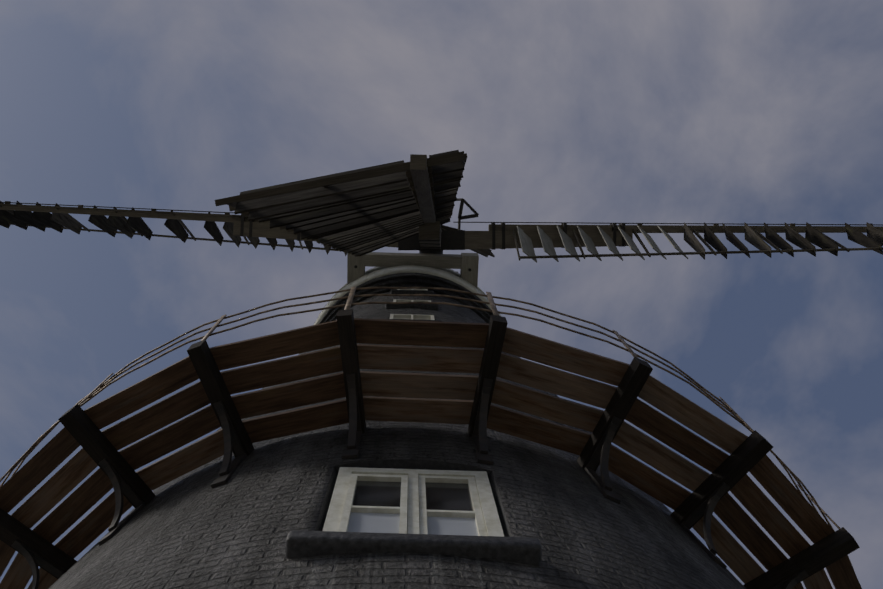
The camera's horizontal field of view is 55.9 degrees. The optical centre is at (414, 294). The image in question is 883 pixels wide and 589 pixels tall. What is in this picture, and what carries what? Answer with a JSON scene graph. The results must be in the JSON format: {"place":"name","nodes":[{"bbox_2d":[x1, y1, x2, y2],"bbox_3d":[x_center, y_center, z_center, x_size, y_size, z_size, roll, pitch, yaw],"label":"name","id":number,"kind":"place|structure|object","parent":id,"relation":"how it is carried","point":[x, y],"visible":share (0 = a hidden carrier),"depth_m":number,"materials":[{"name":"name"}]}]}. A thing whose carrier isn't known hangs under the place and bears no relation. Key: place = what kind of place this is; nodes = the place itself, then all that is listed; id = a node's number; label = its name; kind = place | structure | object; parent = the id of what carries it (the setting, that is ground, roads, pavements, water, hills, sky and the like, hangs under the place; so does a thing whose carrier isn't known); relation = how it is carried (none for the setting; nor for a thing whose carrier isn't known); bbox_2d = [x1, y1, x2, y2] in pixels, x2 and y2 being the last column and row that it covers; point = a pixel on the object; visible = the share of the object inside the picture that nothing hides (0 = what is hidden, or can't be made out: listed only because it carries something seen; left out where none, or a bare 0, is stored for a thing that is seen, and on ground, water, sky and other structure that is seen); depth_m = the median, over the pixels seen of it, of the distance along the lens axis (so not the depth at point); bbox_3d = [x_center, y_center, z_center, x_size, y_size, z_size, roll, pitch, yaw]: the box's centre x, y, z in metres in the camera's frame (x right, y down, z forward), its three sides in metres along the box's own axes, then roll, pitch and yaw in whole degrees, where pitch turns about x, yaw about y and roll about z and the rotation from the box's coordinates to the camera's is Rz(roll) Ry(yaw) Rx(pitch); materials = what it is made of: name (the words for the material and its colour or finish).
{"place":"outdoors","nodes":[
{"label":"outdoors","id":0,"kind":"place"},
{"bbox_2d":[48,273,745,588],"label":"windmill tower","id":1,"kind":"structure","parent":0,"point":[192,529],"depth_m":5.12,"materials":[{"name":"grey brick"}]},
{"bbox_2d":[314,265,499,324],"bbox_3d":[-0.097,1.660,18.120,4.606,0.418,4.606,2,-76,0],"label":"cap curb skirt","id":2,"kind":"object","parent":1,"relation":"on","point":[416,269],"visible":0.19,"depth_m":17.50,"materials":[{"name":"paint"}]},
{"bbox_2d":[326,267,487,304],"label":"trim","id":3,"kind":"structure","parent":2,"relation":"on","point":[446,270],"depth_m":18.17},
{"bbox_2d":[419,250,442,253],"bbox_3d":[0.338,0.563,19.055,0.720,1.139,3.245,2,-76,0],"label":"windshaft","id":4,"kind":"object","parent":3,"relation":"attached to","point":[428,252],"depth_m":18.72,"materials":[{"name":"black metal"}]},
{"bbox_2d":[398,230,464,251],"bbox_3d":[0.387,-1.230,18.933,1.529,1.563,0.660,2,-76,0],"label":"shaft","id":5,"kind":"object","parent":4,"relation":"attached to","point":[452,239],"visible":0.57,"depth_m":18.69,"materials":[{"name":"black metal"}]},
{"bbox_2d":[410,154,441,248],"bbox_3d":[0.283,-1.071,12.825,0.499,12.042,3.120,-4,-76,1],"label":"windmill sail stock","id":6,"kind":"object","parent":5,"relation":"attached to","point":[430,229],"visible":0.79,"depth_m":9.83,"materials":[{"name":"black wood"}]},
{"bbox_2d":[215,151,466,255],"bbox_3d":[-0.411,-0.988,11.999,2.120,10.162,2.586,-9,-76,2],"label":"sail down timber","id":7,"kind":"object","parent":6,"relation":"attached to","point":[232,201],"visible":0.17,"depth_m":6.80,"materials":[{"name":"black wood"}]},
{"bbox_2d":[0,204,397,247],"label":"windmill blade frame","id":8,"kind":"object","parent":7,"relation":"attached to","point":[261,229],"visible":0.39,"depth_m":18.96,"materials":[{"name":"black wood"}]},
{"bbox_2d":[0,202,302,240],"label":"windmill sail spar","id":9,"kind":"object","parent":8,"relation":"attached to","point":[250,227],"visible":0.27,"depth_m":19.05,"materials":[{"name":"grey wood"}]},
{"bbox_2d":[0,201,342,251],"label":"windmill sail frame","id":10,"kind":"object","parent":8,"relation":"attached to","point":[7,203],"visible":0.65,"depth_m":19.63,"materials":[{"name":"black wood"}]},
{"bbox_2d":[0,201,346,255],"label":"blade slats","id":11,"kind":"object","parent":10,"relation":"attached to","point":[110,225],"visible":0.6,"depth_m":19.98,"materials":[{"name":"black wood"}]},
{"bbox_2d":[234,150,464,256],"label":"sail shutters","id":12,"kind":"object","parent":7,"relation":"attached to","point":[361,217],"visible":0.73,"depth_m":8.24,"materials":[{"name":"grey wood"}]},
{"bbox_2d":[476,249,494,256],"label":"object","id":13,"kind":"object","parent":7,"relation":"attached to","point":[490,253],"visible":0.02,"depth_m":20.75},
{"bbox_2d":[465,224,882,248],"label":"windmill sail spar","id":14,"kind":"object","parent":7,"relation":"attached to","point":[478,239],"visible":0.56,"depth_m":18.66,"materials":[{"name":"black wood"}]},
{"bbox_2d":[453,222,882,249],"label":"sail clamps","id":15,"kind":"object","parent":14,"relation":"attached to","point":[564,230],"visible":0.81,"depth_m":18.67,"materials":[{"name":"black metal"}]},
{"bbox_2d":[513,223,882,260],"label":"windmill sail frame","id":16,"kind":"object","parent":14,"relation":"attached to","point":[764,238],"visible":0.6,"depth_m":17.33,"materials":[{"name":"black wood"}]},
{"bbox_2d":[517,225,687,262],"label":"shutters","id":17,"kind":"object","parent":16,"relation":"attached to","point":[528,248],"visible":0.81,"depth_m":17.97,"materials":[{"name":"grey wood"}]},
{"bbox_2d":[684,222,882,259],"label":"sail shutters","id":18,"kind":"object","parent":16,"relation":"attached to","point":[873,238],"visible":0.96,"depth_m":17.95,"materials":[{"name":"grey wood"}]},
{"bbox_2d":[418,220,441,247],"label":"sail clamps","id":19,"kind":"object","parent":6,"relation":"attached to","point":[439,240],"visible":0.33,"depth_m":15.90,"materials":[{"name":"black metal"}]},
{"bbox_2d":[456,198,478,229],"bbox_3d":[0.403,-1.821,18.902,2.120,2.085,1.001,2,-76,0],"label":"metal bracket","id":20,"kind":"object","parent":5,"relation":"attached to","point":[461,217],"visible":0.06,"depth_m":18.85,"materials":[{"name":"black metal"}]},
{"bbox_2d":[314,265,500,323],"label":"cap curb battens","id":21,"kind":"object","parent":2,"relation":"on","point":[403,268],"visible":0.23,"depth_m":17.69,"materials":[{"name":"paint"}]},
{"bbox_2d":[11,373,808,588],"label":"support brackets","id":22,"kind":"object","parent":1,"relation":"attached to","point":[121,486],"visible":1,"depth_m":6.24,"materials":[{"name":"black wood"}]},
{"bbox_2d":[393,299,430,301],"bbox_3d":[-0.041,0.209,14.220,0.660,0.835,0.259,2,-76,0],"label":"window frame","id":23,"kind":"object","parent":1,"relation":"attached to","point":[396,300],"visible":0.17,"depth_m":14.54,"materials":[{"name":"white wood"}]},
{"bbox_2d":[390,314,434,319],"bbox_3d":[-0.038,0.420,12.314,0.660,0.835,0.259,2,-76,0],"label":"window frame","id":24,"kind":"object","parent":1,"relation":"attached to","point":[411,316],"visible":0.33,"depth_m":12.63,"materials":[{"name":"white wood"}]},
{"bbox_2d":[397,289,427,290],"bbox_3d":[-0.044,-0.007,16.172,0.600,0.627,0.231,2,-76,0],"label":"window frame","id":25,"kind":"object","parent":1,"relation":"attached to","point":[412,289],"visible":0.04,"depth_m":16.40,"materials":[{"name":"white wood"}]},
{"bbox_2d":[386,304,438,310],"bbox_3d":[-0.041,0.289,13.773,0.880,0.100,0.289,2,-76,0],"label":"window sill","id":26,"kind":"structure","parent":1,"relation":"attached to","point":[423,306],"depth_m":13.73,"materials":[{"name":"black wood"}]},
{"bbox_2d":[391,290,433,296],"bbox_3d":[-0.044,0.061,15.829,0.820,0.100,0.289,2,-76,0],"label":"window sill","id":27,"kind":"structure","parent":1,"relation":"attached to","point":[411,292],"depth_m":15.79,"materials":[{"name":"black wood"}]},
{"bbox_2d":[323,467,503,536],"bbox_3d":[-0.008,1.272,4.939,0.981,1.390,0.269,2,-76,0],"label":"window frame","id":28,"kind":"object","parent":1,"relation":"attached to","point":[484,513],"visible":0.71,"depth_m":4.99,"materials":[{"name":"white wood"}]},
{"bbox_2d":[347,512,477,535],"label":"lower window panes","id":29,"kind":"object","parent":28,"relation":"in","point":[375,522],"visible":0.4,"depth_m":4.69,"materials":[{"name":"grey glass"}]},
{"bbox_2d":[353,481,472,510],"bbox_3d":[-0.008,1.246,5.131,0.720,0.608,0.112,2,-76,0],"label":"window glass","id":30,"kind":"object","parent":28,"relation":"in","point":[448,496],"visible":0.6,"depth_m":5.15,"materials":[{"name":"black glass"}]},
{"bbox_2d":[285,530,541,566],"bbox_3d":[-0.006,1.354,4.194,1.281,0.143,0.292,2,-76,0],"label":"window sill","id":31,"kind":"structure","parent":1,"relation":"attached to","point":[520,550],"depth_m":4.13,"materials":[{"name":"grey stone"}]},
{"bbox_2d":[387,319,442,321],"bbox_3d":[-0.038,0.499,11.868,0.880,0.100,0.289,2,-76,0],"label":"window sill","id":32,"kind":"structure","parent":1,"relation":"attached to","point":[416,320],"depth_m":11.83,"materials":[{"name":"wood"}]},
{"bbox_2d":[0,286,854,571],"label":"gallery railing","id":33,"kind":"object","parent":1,"relation":"attached to","point":[101,386],"visible":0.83,"depth_m":6.85,"materials":[{"name":"metal"}]},
{"bbox_2d":[0,309,859,588],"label":"support beams","id":34,"kind":"structure","parent":1,"relation":"attached to","point":[743,459],"depth_m":6.37,"materials":[{"name":"black wood"}]},
{"bbox_2d":[0,318,861,588],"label":"balcony floor planks","id":35,"kind":"object","parent":34,"relation":"on","point":[74,471],"visible":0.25,"depth_m":6.46,"materials":[{"name":"brown wood"}]},
{"bbox_2d":[347,252,478,287],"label":"support beam","id":36,"kind":"structure","parent":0,"point":[463,262],"depth_m":17.79,"materials":[{"name":"grey wood"}]},
{"bbox_2d":[0,0,882,588],"label":"sky","id":37,"kind":"structure","parent":0,"point":[587,111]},
{"bbox_2d":[442,225,491,256],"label":"sail shutters","id":38,"kind":"object","parent":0,"point":[444,227],"visible":0.02,"depth_m":21.14,"materials":[{"name":"grey wood"}]}
]}

